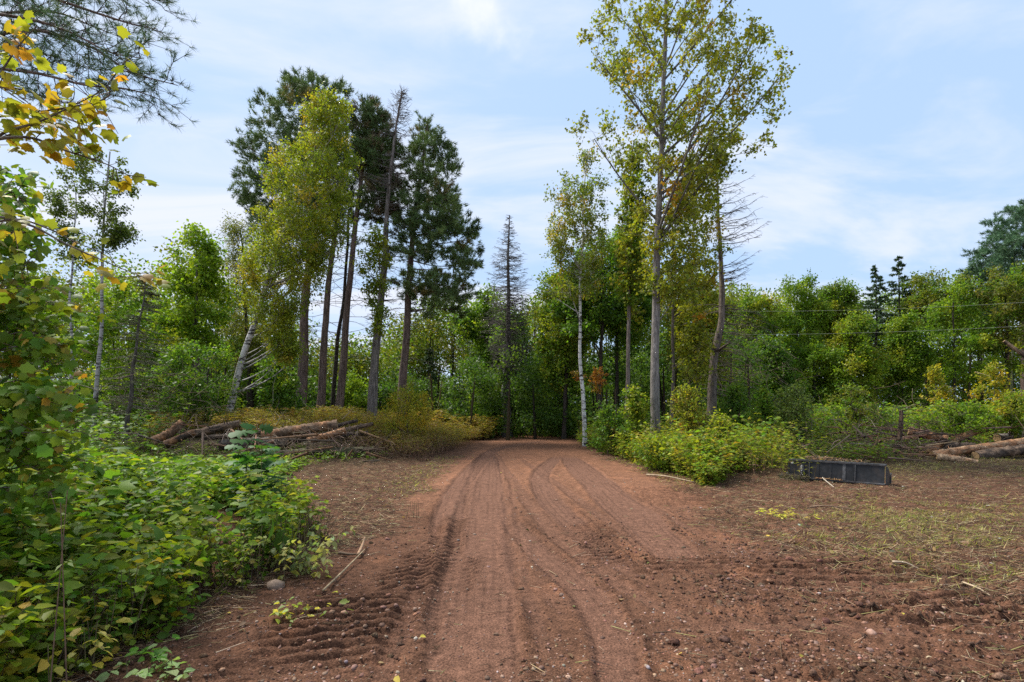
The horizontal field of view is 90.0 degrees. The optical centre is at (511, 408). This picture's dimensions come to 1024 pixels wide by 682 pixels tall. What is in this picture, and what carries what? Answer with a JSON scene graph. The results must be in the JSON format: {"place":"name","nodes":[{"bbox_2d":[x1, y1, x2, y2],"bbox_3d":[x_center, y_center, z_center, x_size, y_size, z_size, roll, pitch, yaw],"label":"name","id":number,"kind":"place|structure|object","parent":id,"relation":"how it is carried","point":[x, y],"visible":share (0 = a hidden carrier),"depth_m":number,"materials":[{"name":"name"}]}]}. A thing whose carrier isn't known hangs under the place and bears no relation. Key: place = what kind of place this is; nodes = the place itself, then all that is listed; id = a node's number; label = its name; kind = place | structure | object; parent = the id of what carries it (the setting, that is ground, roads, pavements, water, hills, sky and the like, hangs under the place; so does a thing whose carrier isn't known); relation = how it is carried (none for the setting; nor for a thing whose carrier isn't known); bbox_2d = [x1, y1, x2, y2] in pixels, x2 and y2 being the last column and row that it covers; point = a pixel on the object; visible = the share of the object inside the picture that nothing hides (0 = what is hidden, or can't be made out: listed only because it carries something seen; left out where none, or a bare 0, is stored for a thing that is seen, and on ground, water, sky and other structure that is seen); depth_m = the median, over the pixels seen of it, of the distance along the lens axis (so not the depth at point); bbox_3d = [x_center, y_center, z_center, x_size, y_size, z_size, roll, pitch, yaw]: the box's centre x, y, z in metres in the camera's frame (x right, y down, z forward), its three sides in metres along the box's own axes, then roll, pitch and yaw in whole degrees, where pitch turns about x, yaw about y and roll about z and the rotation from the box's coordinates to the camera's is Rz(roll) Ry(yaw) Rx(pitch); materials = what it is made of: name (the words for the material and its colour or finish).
{"place":"outdoors","nodes":[
{"label":"outdoors","id":0,"kind":"place"},
{"bbox_2d":[0,0,1023,408],"label":"sky","id":1,"kind":"structure","parent":0,"point":[903,132],"materials":[{"name":"blue"}]},
{"bbox_2d":[18,414,1023,681],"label":"ground","id":2,"kind":"structure","parent":0,"point":[464,448],"depth_m":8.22,"materials":[{"name":"beige plant"}]},
{"bbox_2d":[0,164,115,525],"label":"young maple","id":3,"kind":"object","parent":2,"relation":"on","point":[32,394],"visible":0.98,"depth_m":3.68,"materials":[{"name":"green plant"}]},
{"bbox_2d":[42,183,90,412],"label":"aspen tree","id":4,"kind":"object","parent":2,"relation":"on","point":[56,200],"visible":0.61,"depth_m":19.93,"materials":[{"name":"green plant"}]},
{"bbox_2d":[0,10,170,292],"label":"maple tree","id":5,"kind":"object","parent":2,"relation":"on","point":[18,111],"visible":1,"depth_m":2.99,"materials":[{"name":"yellow plant"}]},
{"bbox_2d":[51,142,145,434],"bbox_3d":[-14.507,-4.070,17.987,2.626,10.340,2.422,0,0,0],"label":"aspen tree","id":6,"kind":"object","parent":2,"relation":"on","point":[119,232],"visible":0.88,"depth_m":17.87,"materials":[{"name":"green plant"}]},
{"bbox_2d":[0,0,200,133],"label":"pine tree","id":7,"kind":"object","parent":2,"relation":"on","point":[38,10],"visible":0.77,"depth_m":7.02,"materials":[{"name":"green plant"}]},
{"bbox_2d":[56,262,193,428],"bbox_3d":[-16.312,-2.534,21.843,5.560,7.560,4.893,0,0,0],"label":"understory tree","id":8,"kind":"object","parent":2,"relation":"on","point":[119,313],"visible":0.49,"depth_m":21.24,"materials":[{"name":"green plant"}]},
{"bbox_2d":[95,280,171,441],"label":"dead conifer","id":9,"kind":"object","parent":2,"relation":"on","point":[135,321],"visible":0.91,"depth_m":16.94,"materials":[{"name":"brown plant"}]},
{"bbox_2d":[0,431,349,681],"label":"raspberry thicket","id":10,"kind":"object","parent":2,"relation":"on","point":[111,501],"visible":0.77,"depth_m":4.03,"materials":[{"name":"green plant"}]},
{"bbox_2d":[163,429,195,447],"bbox_3d":[-9.602,0.858,14.794,0.818,0.526,0.299,0,0,-37],"label":"log","id":11,"kind":"object","parent":2,"relation":"on","point":[174,440],"visible":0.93,"depth_m":14.72,"materials":[{"name":"brown wood"}]},
{"bbox_2d":[191,419,241,438],"bbox_3d":[-8.873,0.598,15.341,1.388,0.583,0.288,0,0,-12],"label":"log","id":12,"kind":"object","parent":11,"relation":"on","point":[235,424],"visible":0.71,"depth_m":15.30,"materials":[{"name":"brown wood"}]},
{"bbox_2d":[138,338,247,424],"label":"understory tree","id":13,"kind":"object","parent":2,"relation":"on","point":[179,357],"visible":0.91,"depth_m":19.03,"materials":[{"name":"green plant"}]},
{"bbox_2d":[146,219,240,410],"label":"maple tree","id":14,"kind":"object","parent":2,"relation":"on","point":[197,282],"visible":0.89,"depth_m":23.76,"materials":[{"name":"green plant"}]},
{"bbox_2d":[0,237,418,412],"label":"woods","id":15,"kind":"object","parent":2,"relation":"on","point":[362,368],"visible":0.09,"depth_m":32.44,"materials":[{"name":"green plant"}]},
{"bbox_2d":[64,440,387,508],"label":"bank herbs","id":16,"kind":"object","parent":2,"relation":"on","point":[219,460],"visible":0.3,"depth_m":9.87,"materials":[{"name":"green plant"}]},
{"bbox_2d":[286,433,335,443],"bbox_3d":[-6.733,0.965,16.306,2.110,0.437,0.402,0,0,-12],"label":"log","id":17,"kind":"object","parent":16,"relation":"on","point":[299,441],"visible":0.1,"depth_m":16.26,"materials":[{"name":"brown wood"}]},
{"bbox_2d":[261,419,337,437],"bbox_3d":[-6.655,0.647,16.112,2.254,0.632,0.352,0,0,-16],"label":"log","id":18,"kind":"object","parent":17,"relation":"on","point":[306,427],"visible":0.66,"depth_m":16.02,"materials":[{"name":"brown wood"}]},
{"bbox_2d":[211,209,276,408],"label":"birch tree","id":19,"kind":"object","parent":2,"relation":"on","point":[240,322],"visible":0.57,"depth_m":26.61,"materials":[{"name":"green plant"}]},
{"bbox_2d":[218,436,288,450],"bbox_3d":[-7.839,1.039,15.587,1.931,0.470,0.382,0,0,-15],"label":"log","id":20,"kind":"object","parent":2,"relation":"on","point":[223,442],"visible":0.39,"depth_m":15.44,"materials":[{"name":"brown wood"}]},
{"bbox_2d":[220,422,289,519],"bbox_3d":[-3.404,0.865,6.795,0.758,1.409,1.015,0,0,-36],"label":"oak seedling","id":21,"kind":"object","parent":2,"relation":"on","point":[245,460],"visible":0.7,"depth_m":6.77,"materials":[{"name":"green plant"}]},
{"bbox_2d":[250,355,317,418],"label":"understory tree","id":22,"kind":"object","parent":2,"relation":"on","point":[271,392],"visible":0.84,"depth_m":20.67,"materials":[{"name":"green plant"}]},
{"bbox_2d":[225,66,358,424],"bbox_3d":[-10.478,-7.793,24.996,6.387,17.544,5.955,0,0,0],"label":"pine tree","id":23,"kind":"object","parent":2,"relation":"on","point":[298,85],"visible":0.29,"depth_m":23.95,"materials":[{"name":"green plant"}]},
{"bbox_2d":[226,81,364,412],"bbox_3d":[-8.140,-5.908,20.074,4.889,13.720,4.492,0,0,-42],"label":"birch tree","id":24,"kind":"object","parent":2,"relation":"on","point":[285,315],"visible":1,"depth_m":19.60,"materials":[{"name":"green plant"}]},
{"bbox_2d":[252,524,355,581],"bbox_3d":[-2.020,1.394,4.929,0.968,0.514,0.660,0,0,0],"label":"wilted plant","id":25,"kind":"object","parent":2,"relation":"on","point":[320,551],"visible":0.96,"depth_m":4.86,"materials":[{"name":"green plant"}]},
{"bbox_2d":[130,404,496,456],"bbox_3d":[-10.737,0.698,23.853,20.360,1.872,15.042,0,0,0],"label":"bracken","id":26,"kind":"object","parent":2,"relation":"on","point":[248,416],"visible":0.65,"depth_m":19.60,"materials":[{"name":"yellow plant"}]},
{"bbox_2d":[278,444,373,457],"bbox_3d":[-5.566,1.279,15.419,2.716,0.444,0.329,0,0,-16],"label":"log","id":27,"kind":"object","parent":2,"relation":"on","point":[342,450],"visible":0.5,"depth_m":15.39,"materials":[{"name":"wood"}]},
{"bbox_2d":[309,184,370,413],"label":"pine tree","id":28,"kind":"object","parent":2,"relation":"on","point":[335,370],"visible":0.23,"depth_m":26.13,"materials":[{"name":"green plant"}]},
{"bbox_2d":[304,119,376,409],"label":"pine tree","id":29,"kind":"object","parent":2,"relation":"on","point":[321,398],"visible":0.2,"depth_m":25.44,"materials":[{"name":"green plant"}]},
{"bbox_2d":[336,365,367,413],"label":"sapling","id":30,"kind":"object","parent":2,"relation":"on","point":[357,402],"visible":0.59,"depth_m":26.30,"materials":[{"name":"green plant"}]},
{"bbox_2d":[314,93,406,412],"bbox_3d":[-7.367,-7.267,25.120,4.563,16.447,3.990,0,0,12],"label":"pine tree","id":31,"kind":"object","parent":2,"relation":"on","point":[370,144],"visible":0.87,"depth_m":24.61,"materials":[{"name":"green plant"}]},
{"bbox_2d":[345,222,394,420],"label":"birch sapling","id":32,"kind":"object","parent":2,"relation":"on","point":[376,284],"visible":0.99,"depth_m":21.89,"materials":[{"name":"green plant"}]},
{"bbox_2d":[350,85,416,417],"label":"dead spruce","id":33,"kind":"object","parent":2,"relation":"on","point":[371,399],"visible":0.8,"depth_m":23.90,"materials":[{"name":"brown plant"}]},
{"bbox_2d":[336,422,459,461],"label":"dry stalks","id":34,"kind":"object","parent":2,"relation":"on","point":[419,449],"visible":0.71,"depth_m":16.66,"materials":[{"name":"brown plant"}]},
{"bbox_2d":[378,377,436,436],"bbox_3d":[-3.868,0.214,18.976,2.203,2.757,2.385,0,0,-21],"label":"shrub","id":35,"kind":"object","parent":2,"relation":"on","point":[397,407],"visible":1,"depth_m":18.84,"materials":[{"name":"green plant"}]},
{"bbox_2d":[49,318,772,439],"bbox_3d":[-7.039,-1.517,31.147,48.912,7.196,11.286,0,0,0],"label":"shaded understory","id":36,"kind":"object","parent":2,"relation":"on","point":[538,415],"visible":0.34,"depth_m":28.15,"materials":[{"name":"green plant"}]},
{"bbox_2d":[372,109,484,420],"bbox_3d":[-4.143,-6.770,25.425,5.767,15.785,5.649,0,0,0],"label":"pine tree","id":37,"kind":"object","parent":2,"relation":"on","point":[448,221],"visible":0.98,"depth_m":24.76,"materials":[{"name":"green plant"}]},
{"bbox_2d":[415,348,444,407],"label":"spruce tree","id":38,"kind":"object","parent":2,"relation":"on","point":[431,364],"visible":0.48,"depth_m":31.92,"materials":[{"name":"green plant"}]},
{"bbox_2d":[406,404,502,439],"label":"rusty ferns","id":39,"kind":"object","parent":2,"relation":"on","point":[486,423],"visible":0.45,"depth_m":26.72,"materials":[{"name":"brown plant"}]},
{"bbox_2d":[446,299,489,400],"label":"birch tree","id":40,"kind":"object","parent":2,"relation":"on","point":[464,323],"visible":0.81,"depth_m":33.87,"materials":[{"name":"green plant"}]},
{"bbox_2d":[458,282,539,376],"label":"ash tree","id":41,"kind":"object","parent":2,"relation":"on","point":[481,345],"visible":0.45,"depth_m":34.36,"materials":[{"name":"green plant"}]},
{"bbox_2d":[484,316,526,434],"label":"birch tree","id":42,"kind":"object","parent":2,"relation":"on","point":[516,336],"visible":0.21,"depth_m":30.89,"materials":[{"name":"green plant"}]},
{"bbox_2d":[477,215,536,436],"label":"dead spruce","id":43,"kind":"object","parent":2,"relation":"on","point":[508,325],"visible":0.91,"depth_m":28.85,"materials":[{"name":"grey plant"}]},
{"bbox_2d":[0,397,1021,456],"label":"undergrowth","id":44,"kind":"object","parent":2,"relation":"on","point":[106,421],"visible":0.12,"depth_m":17.57,"materials":[{"name":"green plant"}]},
{"bbox_2d":[63,342,1023,464],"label":"slash twigs","id":45,"kind":"object","parent":2,"relation":"on","point":[932,445],"visible":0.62,"depth_m":15.66,"materials":[{"name":"brown wood"}]},
{"bbox_2d":[150,419,185,444],"bbox_3d":[-9.992,0.664,14.908,0.321,0.713,0.893,0,0,40],"label":"log","id":46,"kind":"object","parent":45,"relation":"on","point":[163,435],"visible":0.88,"depth_m":14.82,"materials":[{"name":"brown wood"}]},
{"bbox_2d":[78,450,1022,681],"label":"fallen leaves","id":47,"kind":"object","parent":2,"relation":"on","point":[396,679],"visible":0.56,"depth_m":6.06,"materials":[{"name":"yellow plant"}]},
{"bbox_2d":[381,263,758,429],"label":"woods","id":48,"kind":"object","parent":2,"relation":"on","point":[439,341],"visible":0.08,"depth_m":40.46,"materials":[{"name":"green plant"}]},
{"bbox_2d":[534,143,614,445],"bbox_3d":[2.763,-4.826,21.958,3.168,13.095,3.375,0,0,22],"label":"birch tree","id":49,"kind":"object","parent":2,"relation":"on","point":[584,190],"visible":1,"depth_m":21.62,"materials":[{"name":"green plant"}]},
{"bbox_2d":[540,225,625,418],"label":"hardwood tree","id":50,"kind":"object","parent":2,"relation":"on","point":[598,317],"visible":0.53,"depth_m":25.48,"materials":[{"name":"green plant"}]},
{"bbox_2d":[570,366,608,417],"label":"maple sapling","id":51,"kind":"object","parent":2,"relation":"on","point":[595,376],"visible":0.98,"depth_m":22.88,"materials":[{"name":"orange plant"}]},
{"bbox_2d":[586,397,632,454],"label":"shrub","id":52,"kind":"object","parent":2,"relation":"on","point":[608,419],"visible":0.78,"depth_m":17.90,"materials":[{"name":"green plant"}]},
{"bbox_2d":[607,136,655,427],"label":"aspen tree","id":53,"kind":"object","parent":2,"relation":"on","point":[626,249],"visible":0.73,"depth_m":19.85,"materials":[{"name":"green plant"}]},
{"bbox_2d":[596,221,670,418],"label":"hardwood tree","id":54,"kind":"object","parent":2,"relation":"on","point":[616,331],"visible":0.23,"depth_m":26.52,"materials":[{"name":"green plant"}]},
{"bbox_2d":[616,383,657,447],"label":"shrub","id":55,"kind":"object","parent":2,"relation":"on","point":[637,405],"visible":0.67,"depth_m":16.87,"materials":[{"name":"green plant"}]},
{"bbox_2d":[631,433,686,472],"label":"shrub","id":56,"kind":"object","parent":2,"relation":"on","point":[655,444],"visible":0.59,"depth_m":13.05,"materials":[{"name":"green plant"}]},
{"bbox_2d":[565,0,799,433],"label":"poplar tree","id":57,"kind":"object","parent":2,"relation":"on","point":[660,233],"visible":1,"depth_m":17.21,"materials":[{"name":"green plant"}]},
{"bbox_2d":[663,380,713,438],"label":"shrub","id":58,"kind":"object","parent":2,"relation":"on","point":[689,399],"visible":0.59,"depth_m":15.88,"materials":[{"name":"green plant"}]},
{"bbox_2d":[363,454,1023,594],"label":"cut grass","id":59,"kind":"structure","parent":2,"relation":"on","point":[928,540],"depth_m":6.99,"materials":[{"name":"green plant"}]},
{"bbox_2d":[659,268,737,414],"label":"maple tree","id":60,"kind":"object","parent":2,"relation":"on","point":[714,317],"visible":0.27,"depth_m":24.68,"materials":[{"name":"green plant"}]},
{"bbox_2d":[661,149,736,431],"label":"aspen tree","id":61,"kind":"object","parent":2,"relation":"on","point":[696,338],"visible":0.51,"depth_m":20.77,"materials":[{"name":"green plant"}]},
{"bbox_2d":[573,413,844,485],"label":"verge herbs","id":62,"kind":"object","parent":2,"relation":"on","point":[702,461],"visible":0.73,"depth_m":12.65,"materials":[{"name":"green plant"}]},
{"bbox_2d":[666,162,780,427],"bbox_3d":[8.777,-4.612,21.729,5.207,12.479,3.523,0,0,0],"label":"dead spruce","id":63,"kind":"object","parent":2,"relation":"on","point":[712,394],"visible":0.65,"depth_m":21.87,"materials":[{"name":"grey plant"}]},
{"bbox_2d":[701,407,755,471],"bbox_3d":[5.500,0.898,13.186,1.503,1.905,1.302,0,0,0],"label":"shrub","id":64,"kind":"object","parent":2,"relation":"on","point":[719,420],"visible":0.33,"depth_m":13.13,"materials":[{"name":"green plant"}]},
{"bbox_2d":[712,380,753,434],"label":"shrub","id":65,"kind":"object","parent":2,"relation":"on","point":[736,398],"visible":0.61,"depth_m":19.89,"materials":[{"name":"green plant"}]},
{"bbox_2d":[725,285,788,380],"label":"hardwood tree","id":66,"kind":"object","parent":2,"relation":"on","point":[756,304],"visible":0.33,"depth_m":32.54,"materials":[{"name":"green plant"}]},
{"bbox_2d":[740,384,782,433],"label":"shrub","id":67,"kind":"object","parent":2,"relation":"on","point":[765,406],"visible":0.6,"depth_m":18.88,"materials":[{"name":"green plant"}]},
{"bbox_2d":[742,330,803,411],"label":"hardwood tree","id":68,"kind":"object","parent":2,"relation":"on","point":[789,377],"visible":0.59,"depth_m":29.21,"materials":[{"name":"green plant"}]},
{"bbox_2d":[765,379,823,447],"bbox_3d":[9.929,0.281,18.037,1.767,2.650,1.540,0,0,-18],"label":"shrub","id":69,"kind":"object","parent":2,"relation":"on","point":[786,414],"visible":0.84,"depth_m":17.92,"materials":[{"name":"green plant"}]},
{"bbox_2d":[769,267,840,367],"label":"hardwood tree","id":70,"kind":"object","parent":2,"relation":"on","point":[801,306],"visible":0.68,"depth_m":33.35,"materials":[{"name":"green plant"}]},
{"bbox_2d":[785,339,858,411],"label":"hardwood tree","id":71,"kind":"object","parent":2,"relation":"on","point":[812,356],"visible":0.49,"depth_m":30.84,"materials":[{"name":"green plant"}]},
{"bbox_2d":[778,455,870,481],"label":"wood chips","id":72,"kind":"object","parent":2,"relation":"on","point":[803,478],"visible":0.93,"depth_m":11.35,"materials":[{"name":"brown wood"}]},
{"bbox_2d":[803,276,863,346],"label":"hardwood tree","id":73,"kind":"object","parent":2,"relation":"on","point":[836,295],"visible":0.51,"depth_m":34.32,"materials":[{"name":"green plant"}]},
{"bbox_2d":[785,458,891,485],"bbox_3d":[7.172,1.391,11.307,1.891,0.500,0.695,0,0,42],"label":"loader bucket","id":74,"kind":"object","parent":2,"relation":"on","point":[858,472],"visible":0.8,"depth_m":11.00,"materials":[{"name":"black metal"}]},
{"bbox_2d":[660,400,1023,465],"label":"brush","id":75,"kind":"object","parent":2,"relation":"on","point":[867,450],"visible":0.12,"depth_m":18.77,"materials":[{"name":"green plant"}]},
{"bbox_2d":[809,308,897,406],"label":"hardwood tree","id":76,"kind":"object","parent":2,"relation":"on","point":[864,359],"visible":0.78,"depth_m":30.39,"materials":[{"name":"green plant"}]},
{"bbox_2d":[818,379,895,437],"bbox_3d":[14.167,0.097,20.913,2.753,2.660,2.020,0,0,0],"label":"shrub","id":77,"kind":"object","parent":2,"relation":"on","point":[850,410],"visible":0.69,"depth_m":20.89,"materials":[{"name":"green plant"}]},
{"bbox_2d":[717,267,1021,414],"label":"woods","id":78,"kind":"object","parent":2,"relation":"on","point":[962,394],"visible":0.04,"depth_m":41.57,"materials":[{"name":"green plant"}]},
{"bbox_2d":[859,264,895,405],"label":"spruce tree","id":79,"kind":"object","parent":2,"relation":"on","point":[877,308],"visible":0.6,"depth_m":36.87,"materials":[{"name":"green plant"}]},
{"bbox_2d":[880,255,921,408],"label":"spruce tree","id":80,"kind":"object","parent":2,"relation":"on","point":[901,279],"visible":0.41,"depth_m":36.96,"materials":[{"name":"green plant"}]},
{"bbox_2d":[873,307,934,409],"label":"hardwood tree","id":81,"kind":"object","parent":2,"relation":"on","point":[906,345],"visible":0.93,"depth_m":31.98,"materials":[{"name":"green plant"}]},
{"bbox_2d":[912,363,959,425],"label":"shrub","id":82,"kind":"object","parent":2,"relation":"on","point":[941,393],"visible":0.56,"depth_m":24.92,"materials":[{"name":"yellow plant"}]},
{"bbox_2d":[899,266,979,410],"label":"hardwood tree","id":83,"kind":"object","parent":2,"relation":"on","point":[923,288],"visible":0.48,"depth_m":34.40,"materials":[{"name":"green plant"}]},
{"bbox_2d":[904,398,1008,442],"bbox_3d":[14.735,0.594,16.993,2.794,1.904,2.214,0,0,31],"label":"shrub","id":84,"kind":"object","parent":2,"relation":"on","point":[972,413],"visible":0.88,"depth_m":16.75,"materials":[{"name":"green plant"}]},
{"bbox_2d":[936,453,977,462],"bbox_3d":[12.798,1.462,14.728,0.920,0.333,0.262,0,0,37],"label":"log","id":85,"kind":"object","parent":2,"relation":"on","point":[947,457],"visible":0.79,"depth_m":14.73,"materials":[{"name":"beige wood"}]},
{"bbox_2d":[913,278,1010,401],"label":"hardwood tree","id":86,"kind":"object","parent":2,"relation":"on","point":[947,340],"visible":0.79,"depth_m":30.84,"materials":[{"name":"green plant"}]},
{"bbox_2d":[929,438,1023,457],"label":"log","id":87,"kind":"object","parent":2,"relation":"on","point":[977,447],"visible":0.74,"depth_m":15.55,"materials":[{"name":"brown wood"}]},
{"bbox_2d":[951,257,1023,404],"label":"hardwood tree","id":88,"kind":"object","parent":2,"relation":"on","point":[1006,292],"visible":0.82,"depth_m":29.76,"materials":[{"name":"green plant"}]},
{"bbox_2d":[957,197,1023,395],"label":"pine tree","id":89,"kind":"object","parent":2,"relation":"on","point":[1001,253],"visible":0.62,"depth_m":37.98,"materials":[{"name":"green plant"}]},
{"bbox_2d":[964,359,1023,421],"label":"shrub","id":90,"kind":"object","parent":2,"relation":"on","point":[989,369],"visible":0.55,"depth_m":23.99,"materials":[{"name":"yellow plant"}]},
{"bbox_2d":[970,443,1023,458],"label":"log","id":91,"kind":"object","parent":2,"relation":"on","point":[999,452],"visible":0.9,"depth_m":15.33,"materials":[{"name":"brown wood"}]},
{"bbox_2d":[990,389,1023,438],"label":"shrub","id":92,"kind":"object","parent":2,"relation":"on","point":[1015,409],"visible":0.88,"depth_m":16.40,"materials":[{"name":"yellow plant"}]},
{"bbox_2d":[995,293,1023,378],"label":"young tree","id":93,"kind":"object","parent":2,"relation":"on","point":[1018,366],"visible":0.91,"depth_m":28.80,"materials":[{"name":"green plant"}]},
{"bbox_2d":[54,433,1023,681],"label":"dirt road","id":94,"kind":"structure","parent":0,"point":[551,455],"depth_m":4.18,"materials":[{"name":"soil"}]},
{"bbox_2d":[8,468,95,681],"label":"goldenrod","id":95,"kind":"object","parent":94,"relation":"on","point":[61,562],"visible":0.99,"depth_m":2.68,"materials":[{"name":"green plant"}]},
{"bbox_2d":[25,596,132,681],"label":"yellow plant","id":96,"kind":"object","parent":94,"relation":"on","point":[44,664],"visible":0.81,"depth_m":3.07,"materials":[{"name":"green plant"}]},
{"bbox_2d":[78,634,195,681],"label":"green sprig","id":97,"kind":"object","parent":94,"relation":"on","point":[159,654],"visible":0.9,"depth_m":3.09,"materials":[{"name":"green plant"}]},
{"bbox_2d":[269,591,353,625],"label":"torn weed","id":98,"kind":"object","parent":94,"relation":"on","point":[305,608],"visible":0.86,"depth_m":3.88,"materials":[{"name":"green plant"}]},
{"bbox_2d":[86,509,1023,681],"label":"soil clods","id":99,"kind":"object","parent":94,"relation":"on","point":[855,668],"visible":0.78,"depth_m":3.79,"materials":[{"name":"brown soil"}]},
{"bbox_2d":[527,266,595,438],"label":"hardwood tree","id":100,"kind":"object","parent":94,"relation":"on","point":[567,351],"visible":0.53,"depth_m":27.16,"materials":[{"name":"green plant"}]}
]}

